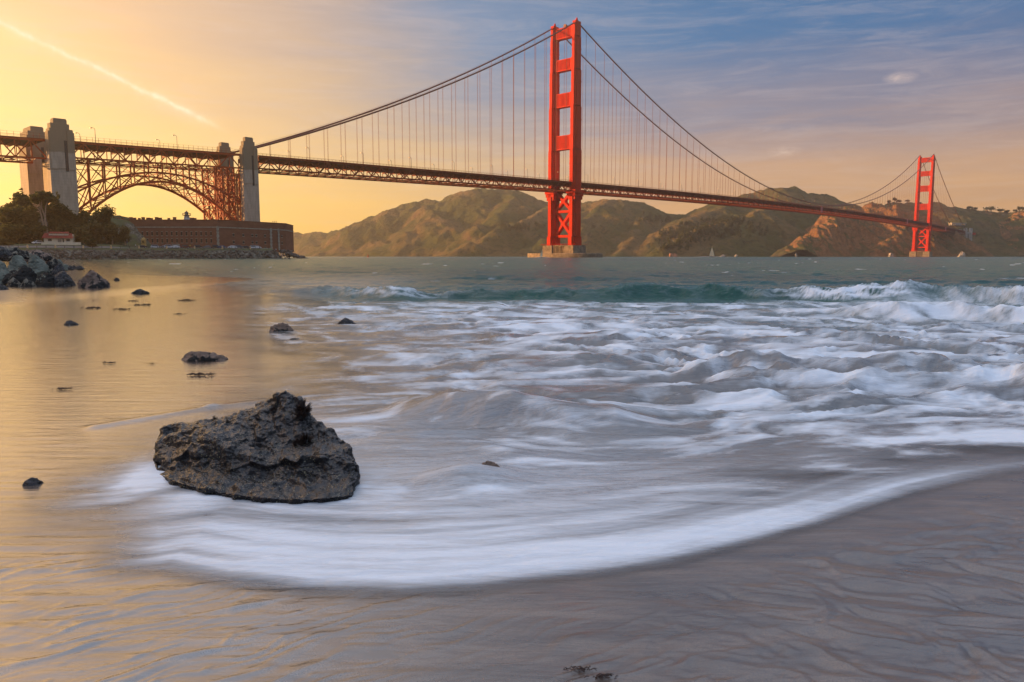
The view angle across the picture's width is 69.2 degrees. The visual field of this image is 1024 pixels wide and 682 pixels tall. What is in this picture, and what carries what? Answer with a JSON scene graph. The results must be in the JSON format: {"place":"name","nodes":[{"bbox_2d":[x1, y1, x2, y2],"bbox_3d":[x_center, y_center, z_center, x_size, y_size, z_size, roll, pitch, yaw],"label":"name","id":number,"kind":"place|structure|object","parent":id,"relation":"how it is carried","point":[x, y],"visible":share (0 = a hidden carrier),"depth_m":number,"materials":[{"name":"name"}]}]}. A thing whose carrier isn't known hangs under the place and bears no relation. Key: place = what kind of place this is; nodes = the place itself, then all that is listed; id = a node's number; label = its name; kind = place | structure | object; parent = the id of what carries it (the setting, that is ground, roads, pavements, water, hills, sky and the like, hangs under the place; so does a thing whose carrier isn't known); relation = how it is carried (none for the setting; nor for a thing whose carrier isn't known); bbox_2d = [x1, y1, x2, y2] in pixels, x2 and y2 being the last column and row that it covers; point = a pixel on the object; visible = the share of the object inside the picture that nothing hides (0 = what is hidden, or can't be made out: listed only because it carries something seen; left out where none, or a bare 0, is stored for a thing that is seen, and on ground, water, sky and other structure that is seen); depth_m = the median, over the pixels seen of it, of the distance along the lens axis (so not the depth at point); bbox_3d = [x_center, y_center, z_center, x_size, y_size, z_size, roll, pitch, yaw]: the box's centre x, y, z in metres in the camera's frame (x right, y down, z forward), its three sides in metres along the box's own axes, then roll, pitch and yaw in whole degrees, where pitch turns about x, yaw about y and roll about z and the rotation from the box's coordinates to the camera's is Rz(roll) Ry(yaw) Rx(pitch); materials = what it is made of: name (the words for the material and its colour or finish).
{"place":"outdoors","nodes":[
{"label":"outdoors","id":0,"kind":"place"},
{"bbox_2d":[2,246,272,249],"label":"road","id":1,"kind":"structure","parent":0,"point":[90,247],"depth_m":361.05,"materials":[{"name":"grey concrete"}]},
{"bbox_2d":[0,215,282,259],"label":"headland","id":2,"kind":"structure","parent":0,"point":[136,235],"depth_m":379.48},
{"bbox_2d":[0,201,13,218],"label":"cypress tree","id":3,"kind":"object","parent":2,"relation":"on","point":[7,205],"visible":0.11,"depth_m":382.05,"materials":[{"name":"green plant"}]},
{"bbox_2d":[0,237,13,244],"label":"bush","id":4,"kind":"object","parent":2,"relation":"on","point":[5,241],"visible":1,"depth_m":357.46,"materials":[{"name":"green plant"}]},
{"bbox_2d":[0,204,27,225],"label":"cypress tree","id":5,"kind":"object","parent":2,"relation":"on","point":[11,215],"visible":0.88,"depth_m":374.14,"materials":[{"name":"green plant"}]},
{"bbox_2d":[0,222,31,243],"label":"bush","id":6,"kind":"object","parent":2,"relation":"on","point":[13,233],"visible":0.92,"depth_m":365.99,"materials":[{"name":"green plant"}]},
{"bbox_2d":[0,130,46,163],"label":"approach viaduct","id":7,"kind":"object","parent":2,"relation":"on","point":[16,141],"visible":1,"depth_m":397.49,"materials":[{"name":"metal"}]},
{"bbox_2d":[8,188,40,217],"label":"cypress tree","id":8,"kind":"object","parent":2,"relation":"on","point":[18,198],"visible":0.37,"depth_m":384.06,"materials":[{"name":"green plant"}]},
{"bbox_2d":[19,205,42,238],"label":"cypress tree","id":9,"kind":"object","parent":2,"relation":"on","point":[29,215],"visible":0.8,"depth_m":373.73,"materials":[{"name":"green plant"}]},
{"bbox_2d":[18,126,46,211],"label":"concrete pylon","id":10,"kind":"object","parent":2,"relation":"on","point":[31,178],"visible":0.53,"depth_m":425.17,"materials":[{"name":"concrete"}]},
{"bbox_2d":[25,225,48,243],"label":"bush","id":11,"kind":"object","parent":2,"relation":"on","point":[35,233],"visible":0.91,"depth_m":370.00,"materials":[{"name":"green plant"}]},
{"bbox_2d":[29,190,56,232],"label":"cypress tree","id":12,"kind":"object","parent":2,"relation":"on","point":[42,198],"visible":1,"depth_m":369.40,"materials":[{"name":"green plant"}]},
{"bbox_2d":[36,204,51,229],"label":"cypress tree","id":13,"kind":"object","parent":2,"relation":"on","point":[47,209],"visible":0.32,"depth_m":382.44,"materials":[{"name":"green plant"}]},
{"bbox_2d":[47,192,67,229],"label":"cypress tree","id":14,"kind":"object","parent":2,"relation":"on","point":[56,219],"visible":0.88,"depth_m":378.62,"materials":[{"name":"green plant"}]},
{"bbox_2d":[42,118,78,215],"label":"concrete pylon","id":15,"kind":"object","parent":2,"relation":"on","point":[59,172],"visible":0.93,"depth_m":401.52,"materials":[{"name":"concrete"}]},
{"bbox_2d":[41,232,80,244],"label":"house","id":16,"kind":"structure","parent":2,"relation":"on","point":[59,238],"depth_m":365.63,"materials":[{"name":"white tile"}]},
{"bbox_2d":[57,204,75,223],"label":"cypress tree","id":17,"kind":"object","parent":2,"relation":"on","point":[67,211],"visible":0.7,"depth_m":381.90,"materials":[{"name":"green plant"}]},
{"bbox_2d":[54,222,80,233],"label":"bush","id":18,"kind":"object","parent":2,"relation":"on","point":[65,227],"visible":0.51,"depth_m":375.57,"materials":[{"name":"green plant"}]},
{"bbox_2d":[66,210,89,226],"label":"cypress tree","id":19,"kind":"object","parent":2,"relation":"on","point":[81,219],"visible":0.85,"depth_m":383.39,"materials":[{"name":"green plant"}]},
{"bbox_2d":[71,226,92,243],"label":"bush","id":20,"kind":"object","parent":2,"relation":"on","point":[81,234],"visible":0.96,"depth_m":372.18,"materials":[{"name":"green plant"}]},
{"bbox_2d":[84,238,97,246],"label":"bush","id":21,"kind":"object","parent":2,"relation":"on","point":[91,242],"visible":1,"depth_m":366.03,"materials":[{"name":"green plant"}]},
{"bbox_2d":[83,221,103,243],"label":"bush","id":22,"kind":"object","parent":2,"relation":"on","point":[93,227],"visible":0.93,"depth_m":378.71,"materials":[{"name":"green plant"}]},
{"bbox_2d":[88,205,102,241],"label":"cypress tree","id":23,"kind":"object","parent":2,"relation":"on","point":[95,215],"visible":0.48,"depth_m":382.95,"materials":[{"name":"green plant"}]},
{"bbox_2d":[98,203,116,242],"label":"cypress tree","id":24,"kind":"object","parent":2,"relation":"on","point":[106,214],"visible":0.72,"depth_m":385.33,"materials":[{"name":"green plant"}]},
{"bbox_2d":[101,222,121,243],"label":"bush","id":25,"kind":"object","parent":2,"relation":"on","point":[111,232],"visible":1,"depth_m":383.23,"materials":[{"name":"green plant"}]},
{"bbox_2d":[118,224,131,244],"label":"bush","id":26,"kind":"object","parent":2,"relation":"on","point":[125,231],"visible":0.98,"depth_m":387.34,"materials":[{"name":"green plant"}]},
{"bbox_2d":[141,237,146,245],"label":"sentry box","id":27,"kind":"object","parent":2,"relation":"on","point":[143,240],"visible":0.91,"depth_m":399.69,"materials":[{"name":"brick"}]},
{"bbox_2d":[74,136,240,220],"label":"arch bridge","id":28,"kind":"structure","parent":2,"relation":"on","point":[217,200],"depth_m":456.86,"materials":[{"name":"paint"}]},
{"bbox_2d":[26,248,305,259],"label":"riprap","id":29,"kind":"object","parent":2,"relation":"on","point":[289,253],"visible":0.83,"depth_m":373.85,"materials":[{"name":"grey stone"}]},
{"bbox_2d":[118,217,293,251],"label":"brick fort","id":30,"kind":"structure","parent":2,"relation":"on","point":[276,237],"depth_m":408.61,"materials":[{"name":"brick"}]},
{"bbox_2d":[182,210,190,218],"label":"lighthouse","id":31,"kind":"object","parent":30,"relation":"on","point":[186,215],"visible":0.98,"depth_m":413.79,"materials":[{"name":"white paint"}]},
{"bbox_2d":[216,142,233,219],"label":"concrete pylon","id":32,"kind":"object","parent":2,"relation":"on","point":[223,145],"visible":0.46,"depth_m":502.72,"materials":[{"name":"concrete"}]},
{"bbox_2d":[223,137,259,221],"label":"concrete pylon","id":33,"kind":"object","parent":2,"relation":"on","point":[249,188],"visible":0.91,"depth_m":482.73,"materials":[{"name":"concrete"}]},
{"bbox_2d":[278,188,742,256],"bbox_3d":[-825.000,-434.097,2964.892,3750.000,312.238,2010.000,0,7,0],"label":"hills","id":34,"kind":"structure","parent":0,"point":[464,223],"depth_m":2442.97,"materials":[{"name":"green plant"}]},
{"bbox_2d":[500,211,768,249],"bbox_3d":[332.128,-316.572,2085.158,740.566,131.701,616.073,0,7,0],"label":"woodland","id":35,"kind":"object","parent":34,"relation":"on","point":[682,232],"visible":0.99,"depth_m":1980.37,"materials":[{"name":"green plant"}]},
{"bbox_2d":[0,259,1023,681],"bbox_3d":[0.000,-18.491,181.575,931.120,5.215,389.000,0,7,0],"label":"beach","id":36,"kind":"structure","parent":0,"point":[922,585],"depth_m":2.95,"materials":[{"name":"beige sand"}]},
{"bbox_2d":[0,269,8,284],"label":"boulder","id":37,"kind":"object","parent":36,"relation":"on","point":[3,273],"visible":0.41,"depth_m":30.97,"materials":[{"name":"grey stone"}]},
{"bbox_2d":[0,283,8,289],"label":"boulder","id":38,"kind":"object","parent":36,"relation":"on","point":[3,287],"visible":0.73,"depth_m":26.98,"materials":[{"name":"grey stone"}]},
{"bbox_2d":[0,261,8,270],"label":"boulder","id":39,"kind":"object","parent":36,"relation":"on","point":[3,266],"visible":0.31,"depth_m":32.96,"materials":[{"name":"grey stone"}]},
{"bbox_2d":[0,246,12,257],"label":"boulder","id":40,"kind":"object","parent":36,"relation":"on","point":[5,252],"visible":1,"depth_m":47.74,"materials":[{"name":"grey stone"}]},
{"bbox_2d":[7,277,20,285],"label":"boulder","id":41,"kind":"object","parent":36,"relation":"on","point":[13,281],"visible":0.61,"depth_m":30.13,"materials":[{"name":"grey stone"}]},
{"bbox_2d":[0,247,31,261],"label":"boulder","id":42,"kind":"object","parent":36,"relation":"on","point":[26,255],"visible":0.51,"depth_m":52.07,"materials":[{"name":"grey stone"}]},
{"bbox_2d":[7,254,27,270],"bbox_3d":[-22.976,-3.487,34.546,0.904,1.074,0.799,-3,7,-27],"label":"boulder","id":43,"kind":"object","parent":36,"relation":"on","point":[17,261],"visible":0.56,"depth_m":34.33,"materials":[{"name":"grey stone"}]},
{"bbox_2d":[2,266,36,284],"bbox_3d":[-20.634,-2.728,31.204,1.366,0.872,1.159,0,7,0],"label":"boulder","id":44,"kind":"object","parent":36,"relation":"on","point":[21,274],"visible":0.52,"depth_m":30.92,"materials":[{"name":"grey stone"}]},
{"bbox_2d":[20,278,35,286],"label":"boulder","id":45,"kind":"object","parent":36,"relation":"on","point":[26,282],"visible":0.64,"depth_m":29.93,"materials":[{"name":"grey stone"}]},
{"bbox_2d":[22,477,42,485],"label":"boulder","id":46,"kind":"object","parent":36,"relation":"on","point":[32,481],"visible":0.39,"depth_m":4.27,"materials":[{"name":"grey stone"}]},
{"bbox_2d":[27,254,50,276],"bbox_3d":[-21.740,-3.423,34.051,1.015,1.147,0.801,0,7,0],"label":"boulder","id":47,"kind":"object","parent":36,"relation":"on","point":[37,265],"visible":0.64,"depth_m":33.85,"materials":[{"name":"grey stone"}]},
{"bbox_2d":[25,249,52,262],"bbox_3d":[-37.337,-6.628,58.120,2.596,1.102,2.050,-3,7,-23],"label":"boulder","id":48,"kind":"object","parent":36,"relation":"on","point":[45,257],"visible":0.39,"depth_m":57.74,"materials":[{"name":"grey stone"}]},
{"bbox_2d":[35,272,54,285],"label":"boulder","id":49,"kind":"object","parent":36,"relation":"on","point":[44,279],"visible":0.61,"depth_m":30.21,"materials":[{"name":"grey stone"}]},
{"bbox_2d":[47,261,52,272],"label":"boulder","id":50,"kind":"object","parent":36,"relation":"on","point":[49,264],"visible":0.35,"depth_m":35.85,"materials":[{"name":"grey stone"}]},
{"bbox_2d":[50,258,62,268],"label":"boulder","id":51,"kind":"object","parent":36,"relation":"on","point":[54,262],"visible":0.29,"depth_m":45.82,"materials":[{"name":"grey stone"}]},
{"bbox_2d":[51,263,64,275],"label":"boulder","id":52,"kind":"object","parent":36,"relation":"on","point":[59,267],"visible":0.48,"depth_m":33.86,"materials":[{"name":"grey stone"}]},
{"bbox_2d":[54,271,76,285],"bbox_3d":[-18.557,-2.429,30.651,1.038,0.937,0.836,3,7,23],"label":"boulder","id":53,"kind":"object","parent":36,"relation":"on","point":[62,278],"visible":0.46,"depth_m":30.42,"materials":[{"name":"grey stone"}]},
{"bbox_2d":[63,264,68,270],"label":"boulder","id":54,"kind":"object","parent":36,"relation":"on","point":[65,266],"visible":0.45,"depth_m":41.77,"materials":[{"name":"grey stone"}]},
{"bbox_2d":[64,320,78,324],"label":"boulder","id":55,"kind":"object","parent":36,"relation":"on","point":[69,322],"visible":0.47,"depth_m":14.26,"materials":[{"name":"grey stone"}]},
{"bbox_2d":[74,265,84,270],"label":"boulder","id":56,"kind":"object","parent":36,"relation":"on","point":[79,267],"visible":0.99,"depth_m":42.80,"materials":[{"name":"grey stone"}]},
{"bbox_2d":[77,270,109,287],"bbox_3d":[-16.375,-2.272,29.195,1.258,1.067,1.026,0,7,0],"label":"boulder","id":57,"kind":"object","parent":36,"relation":"on","point":[91,279],"visible":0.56,"depth_m":28.94,"materials":[{"name":"grey stone"}]},
{"bbox_2d":[132,289,149,293],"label":"boulder","id":58,"kind":"object","parent":36,"relation":"on","point":[139,291],"visible":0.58,"depth_m":25.96,"materials":[{"name":"grey stone"}]},
{"bbox_2d":[187,372,213,375],"bbox_3d":[-3.442,0.363,8.203,0.305,0.033,0.136,0,7,0],"label":"seaweed scrap","id":59,"kind":"object","parent":36,"relation":"on","point":[200,374],"visible":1,"depth_m":8.20,"materials":[{"name":"brown plant"}]},
{"bbox_2d":[181,351,227,360],"bbox_3d":[-3.928,0.211,9.464,0.603,0.170,0.301,0,7,0],"label":"boulder","id":60,"kind":"object","parent":36,"relation":"on","point":[199,356],"visible":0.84,"depth_m":9.38,"materials":[{"name":"grey stone"}]},
{"bbox_2d":[153,391,359,503],"bbox_3d":[-1.612,0.641,4.607,1.221,0.607,1.785,-2,7,-18],"label":"boulder","id":61,"kind":"object","parent":36,"relation":"on","point":[286,447],"visible":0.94,"depth_m":4.34,"materials":[{"name":"grey stone"}]},
{"bbox_2d":[269,322,293,332],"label":"boulder","id":62,"kind":"object","parent":36,"relation":"on","point":[282,326],"visible":0.77,"depth_m":12.87,"materials":[{"name":"grey stone"}]},
{"bbox_2d":[338,318,355,323],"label":"boulder","id":63,"kind":"object","parent":36,"relation":"on","point":[345,321],"visible":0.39,"depth_m":14.04,"materials":[{"name":"grey stone"}]},
{"bbox_2d":[482,461,499,466],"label":"boulder","id":64,"kind":"object","parent":36,"relation":"on","point":[490,463],"visible":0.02,"depth_m":4.43,"materials":[{"name":"stone"}]},
{"bbox_2d":[563,666,596,671],"bbox_3d":[0.216,1.039,2.358,0.108,0.012,0.033,0,7,0],"label":"seaweed scrap","id":65,"kind":"object","parent":36,"relation":"on","point":[582,668],"visible":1,"depth_m":2.36,"materials":[{"name":"black plant"}]},
{"bbox_2d":[584,673,617,679],"bbox_3d":[0.279,1.044,2.317,0.108,0.012,0.033,0,7,0],"label":"seaweed scrap","id":66,"kind":"object","parent":36,"relation":"on","point":[602,675],"visible":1,"depth_m":2.32,"materials":[{"name":"black plant"}]},
{"bbox_2d":[0,0,1023,233],"label":"sky","id":67,"kind":"structure","parent":0,"point":[836,98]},
{"bbox_2d":[58,256,1023,589],"bbox_3d":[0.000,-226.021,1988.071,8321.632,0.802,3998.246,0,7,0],"label":"sea","id":68,"kind":"structure","parent":0,"point":[604,414],"depth_m":6.18,"materials":[{"name":"liquid"}]},
{"bbox_2d":[229,18,965,257],"bbox_3d":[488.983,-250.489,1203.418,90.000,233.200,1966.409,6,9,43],"label":"suspension bridge","id":69,"kind":"structure","parent":68,"relation":"on","point":[574,184],"depth_m":733.77,"materials":[{"name":"orange paint"}]},
{"bbox_2d":[704,248,718,256],"bbox_3d":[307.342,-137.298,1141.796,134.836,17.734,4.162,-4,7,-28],"label":"sailboat","id":70,"kind":"object","parent":68,"relation":"on","point":[711,254],"visible":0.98,"depth_m":1142.17,"materials":[{"name":"white paint"}]},
{"bbox_2d":[958,251,965,256],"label":"sea rock","id":71,"kind":"object","parent":68,"relation":"in","point":[961,254],"visible":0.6,"depth_m":1685.02,"materials":[{"name":"grey stone"}]},
{"bbox_2d":[584,186,1023,256],"bbox_3d":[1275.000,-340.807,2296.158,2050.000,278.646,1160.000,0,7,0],"label":"hills","id":72,"kind":"structure","parent":0,"point":[786,228],"depth_m":2091.54,"materials":[{"name":"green plant"}]},
{"bbox_2d":[958,228,972,240],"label":"concrete pylon","id":73,"kind":"object","parent":72,"relation":"on","point":[971,231],"visible":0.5,"depth_m":1956.71,"materials":[{"name":"grey concrete"}]},
{"bbox_2d":[983,206,997,210],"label":"tree","id":74,"kind":"object","parent":72,"relation":"on","point":[991,208],"visible":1,"depth_m":2253.13,"materials":[{"name":"green plant"}]},
{"bbox_2d":[770,202,1023,256],"bbox_3d":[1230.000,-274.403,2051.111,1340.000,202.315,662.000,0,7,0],"label":"hills","id":75,"kind":"structure","parent":0,"point":[827,236],"depth_m":1815.59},
{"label":"post","id":76,"kind":"object","parent":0,"visible":0},
{"bbox_2d":[9,245,229,246],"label":"chain","id":77,"kind":"object","parent":76,"relation":"attached to","point":[46,245],"visible":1,"depth_m":351.59,"materials":[{"name":"metal"}]}
]}

